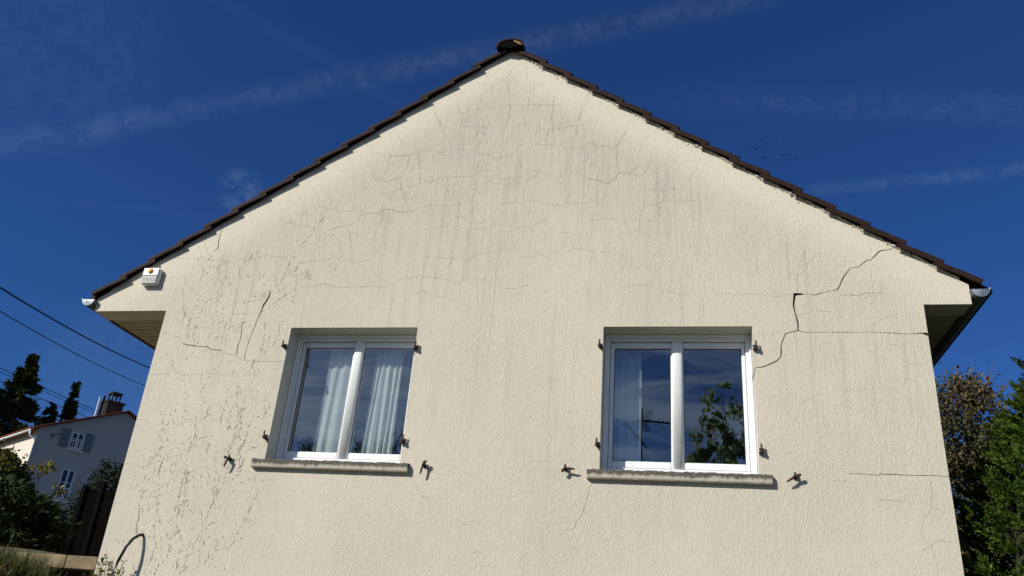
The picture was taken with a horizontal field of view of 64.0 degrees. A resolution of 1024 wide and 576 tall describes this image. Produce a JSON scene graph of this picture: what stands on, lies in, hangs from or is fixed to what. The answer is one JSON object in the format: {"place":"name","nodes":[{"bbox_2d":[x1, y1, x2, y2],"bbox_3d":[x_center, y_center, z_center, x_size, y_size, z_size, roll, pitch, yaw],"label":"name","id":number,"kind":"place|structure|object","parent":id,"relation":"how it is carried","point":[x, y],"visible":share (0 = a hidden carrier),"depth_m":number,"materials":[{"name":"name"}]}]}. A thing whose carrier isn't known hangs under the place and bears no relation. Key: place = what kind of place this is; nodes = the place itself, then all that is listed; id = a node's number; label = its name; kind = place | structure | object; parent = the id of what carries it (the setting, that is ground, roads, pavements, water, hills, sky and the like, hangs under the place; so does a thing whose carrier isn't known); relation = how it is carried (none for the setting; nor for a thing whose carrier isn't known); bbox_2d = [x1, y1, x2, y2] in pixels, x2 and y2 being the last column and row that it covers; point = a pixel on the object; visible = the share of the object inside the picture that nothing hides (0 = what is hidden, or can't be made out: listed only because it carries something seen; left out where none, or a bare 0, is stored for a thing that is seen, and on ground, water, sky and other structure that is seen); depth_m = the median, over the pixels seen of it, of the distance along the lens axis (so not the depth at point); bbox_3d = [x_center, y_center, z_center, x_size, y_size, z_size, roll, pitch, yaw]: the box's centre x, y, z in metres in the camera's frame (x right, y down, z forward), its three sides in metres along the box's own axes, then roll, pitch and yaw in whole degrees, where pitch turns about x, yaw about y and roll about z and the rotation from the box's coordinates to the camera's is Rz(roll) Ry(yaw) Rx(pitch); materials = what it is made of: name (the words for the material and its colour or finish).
{"place":"outdoors","nodes":[
{"label":"outdoors","id":0,"kind":"place"},
{"bbox_2d":[0,547,62,554],"bbox_3d":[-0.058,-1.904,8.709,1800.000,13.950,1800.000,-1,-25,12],"label":"ground","id":1,"kind":"structure","parent":0,"point":[33,551],"depth_m":8.49,"materials":[{"name":"soil"}]},
{"bbox_2d":[0,393,6,435],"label":"conifer tree","id":2,"kind":"object","parent":1,"relation":"on","point":[2,426],"visible":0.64,"depth_m":62.51,"materials":[{"name":"green plant"}]},
{"bbox_2d":[0,438,38,494],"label":"broadleaf tree","id":3,"kind":"object","parent":1,"relation":"on","point":[10,462],"visible":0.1,"depth_m":25.06,"materials":[{"name":"green plant"}]},
{"bbox_2d":[0,353,44,442],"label":"conifer tree","id":4,"kind":"object","parent":1,"relation":"on","point":[12,400],"visible":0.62,"depth_m":64.90,"materials":[{"name":"green plant"}]},
{"bbox_2d":[0,473,61,551],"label":"evergreen bush","id":5,"kind":"object","parent":1,"relation":"on","point":[9,483],"visible":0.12,"depth_m":10.77,"materials":[{"name":"green plant"}]},
{"bbox_2d":[0,543,67,575],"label":"grass","id":6,"kind":"structure","parent":1,"relation":"on","point":[12,565],"depth_m":6.97,"materials":[{"name":"green plant"}]},
{"bbox_2d":[0,487,81,554],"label":"evergreen bush","id":7,"kind":"object","parent":1,"relation":"on","point":[32,520],"visible":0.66,"depth_m":10.09,"materials":[{"name":"green plant"}]},
{"bbox_2d":[33,401,58,425],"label":"conifer tree","id":8,"kind":"object","parent":1,"relation":"on","point":[52,411],"visible":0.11,"depth_m":66.12,"materials":[{"name":"green plant"}]},
{"bbox_2d":[29,459,65,495],"bbox_3d":[-9.896,4.939,16.792,0.881,2.906,0.558,-1,-25,12],"label":"rose bush","id":9,"kind":"object","parent":1,"relation":"on","point":[48,466],"visible":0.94,"depth_m":17.30,"materials":[{"name":"green plant"}]},
{"bbox_2d":[5,551,97,575],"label":"garden wall","id":10,"kind":"structure","parent":1,"relation":"on","point":[72,565],"depth_m":7.45,"materials":[{"name":"concrete"}]},
{"bbox_2d":[61,519,71,538],"bbox_3d":[-8.563,5.222,15.383,2.168,2.003,2.116,-5,-27,20],"label":"evergreen bush","id":11,"kind":"object","parent":1,"relation":"on","point":[68,523],"depth_m":15.57,"materials":[{"name":"green plant"}]},
{"bbox_2d":[0,391,136,521],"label":"neighbour house","id":12,"kind":"structure","parent":1,"relation":"on","point":[75,450],"depth_m":58.23,"materials":[{"name":"beige paint"}]},
{"bbox_2d":[52,466,79,502],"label":"window","id":13,"kind":"structure","parent":12,"relation":"in","point":[66,477],"depth_m":57.16,"materials":[{"name":"white"}]},
{"bbox_2d":[65,430,87,452],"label":"window","id":14,"kind":"structure","parent":12,"relation":"in","point":[76,440],"depth_m":58.26,"materials":[{"name":"white"}]},
{"bbox_2d":[57,380,81,421],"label":"conifer tree","id":15,"kind":"object","parent":1,"relation":"on","point":[69,410],"visible":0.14,"depth_m":67.01,"materials":[{"name":"green plant"}]},
{"bbox_2d":[64,481,115,556],"bbox_3d":[-4.782,3.779,12.056,3.411,1.580,0.101,6,-25,-3],"label":"fence","id":16,"kind":"object","parent":1,"relation":"on","point":[92,511],"visible":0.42,"depth_m":12.06,"materials":[{"name":"black wood"}]},
{"bbox_2d":[61,457,124,521],"bbox_3d":[-10.092,6.017,22.169,4.161,4.106,2.355,10,-25,-11],"label":"shrub","id":17,"kind":"object","parent":1,"relation":"on","point":[108,476],"visible":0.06,"depth_m":21.90,"materials":[{"name":"green plant"}]},
{"bbox_2d":[90,554,126,575],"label":"weed","id":18,"kind":"object","parent":1,"relation":"on","point":[101,570],"visible":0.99,"depth_m":7.21,"materials":[{"name":"green plant"}]},
{"bbox_2d":[82,38,991,575],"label":"house","id":19,"kind":"structure","parent":1,"relation":"on","point":[510,246],"depth_m":7.49,"materials":[{"name":"beige paint"}]},
{"bbox_2d":[110,533,143,575],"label":"cable","id":20,"kind":"object","parent":19,"relation":"attached to","point":[126,546],"visible":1,"depth_m":7.24,"materials":[{"name":"black rubber"}]},
{"bbox_2d":[141,268,162,285],"bbox_3d":[-3.785,-0.122,8.587,0.190,0.190,0.086,-1,-25,12],"label":"alarm siren","id":21,"kind":"object","parent":19,"relation":"attached to","point":[151,276],"visible":1,"depth_m":8.56,"materials":[{"name":"white plastic"}]},
{"bbox_2d":[312,350,353,451],"bbox_3d":[-1.730,1.369,7.861,0.376,1.970,0.047,-1,-25,12],"label":"curtain","id":22,"kind":"object","parent":19,"relation":"hanging from","point":[327,435],"visible":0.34,"depth_m":7.99,"materials":[{"name":"white fabric"}]},
{"bbox_2d":[275,328,416,462],"bbox_3d":[-1.553,1.035,7.780,1.298,1.298,0.267,-1,-25,12],"label":"window","id":23,"kind":"structure","parent":19,"relation":"in","point":[360,344],"depth_m":7.93,"materials":[{"name":"white plastic"}]},
{"bbox_2d":[360,350,404,453],"bbox_3d":[-1.279,1.363,7.771,0.356,1.970,0.053,-1,-25,12],"label":"curtain","id":24,"kind":"object","parent":19,"relation":"hanging from","point":[378,434],"visible":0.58,"depth_m":7.88,"materials":[{"name":"white fabric"}]},
{"bbox_2d":[613,350,641,460],"bbox_3d":[1.023,1.344,7.323,0.266,1.970,0.040,-1,-25,12],"label":"curtain","id":25,"kind":"object","parent":19,"relation":"hanging from","point":[627,410],"visible":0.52,"depth_m":7.45,"materials":[{"name":"white fabric"}]},
{"bbox_2d":[602,327,757,473],"bbox_3d":[1.448,0.995,7.167,1.298,1.298,0.267,-1,-25,12],"label":"window","id":26,"kind":"structure","parent":19,"relation":"in","point":[676,344],"depth_m":7.26,"materials":[{"name":"white plastic"}]},
{"bbox_2d":[934,361,1022,575],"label":"dry tree","id":27,"kind":"object","parent":1,"relation":"on","point":[968,391],"visible":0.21,"depth_m":14.96,"materials":[{"name":"brown plant"}]},
{"bbox_2d":[952,357,1023,575],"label":"thuja tree","id":28,"kind":"object","parent":1,"relation":"on","point":[1010,436],"visible":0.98,"depth_m":6.57,"materials":[{"name":"green plant"}]},
{"bbox_2d":[1,368,95,410],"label":"power line","id":29,"kind":"object","parent":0,"point":[52,391],"visible":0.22,"depth_m":82.32,"materials":[{"name":"black rubber"}]},
{"bbox_2d":[1,372,98,414],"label":"power line","id":30,"kind":"object","parent":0,"point":[52,395],"visible":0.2,"depth_m":81.96,"materials":[{"name":"black rubber"}]},
{"bbox_2d":[0,311,145,385],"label":"power line","id":31,"kind":"object","parent":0,"point":[66,348],"visible":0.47,"depth_m":21.11,"materials":[{"name":"black rubber"}]},
{"bbox_2d":[0,287,149,367],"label":"power line","id":32,"kind":"object","parent":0,"point":[6,291],"visible":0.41,"depth_m":21.08,"materials":[{"name":"black rubber"}]},
{"bbox_2d":[0,0,1023,561],"label":"sky","id":33,"kind":"structure","parent":0,"point":[128,128],"materials":[{"name":"blue"}]}
]}

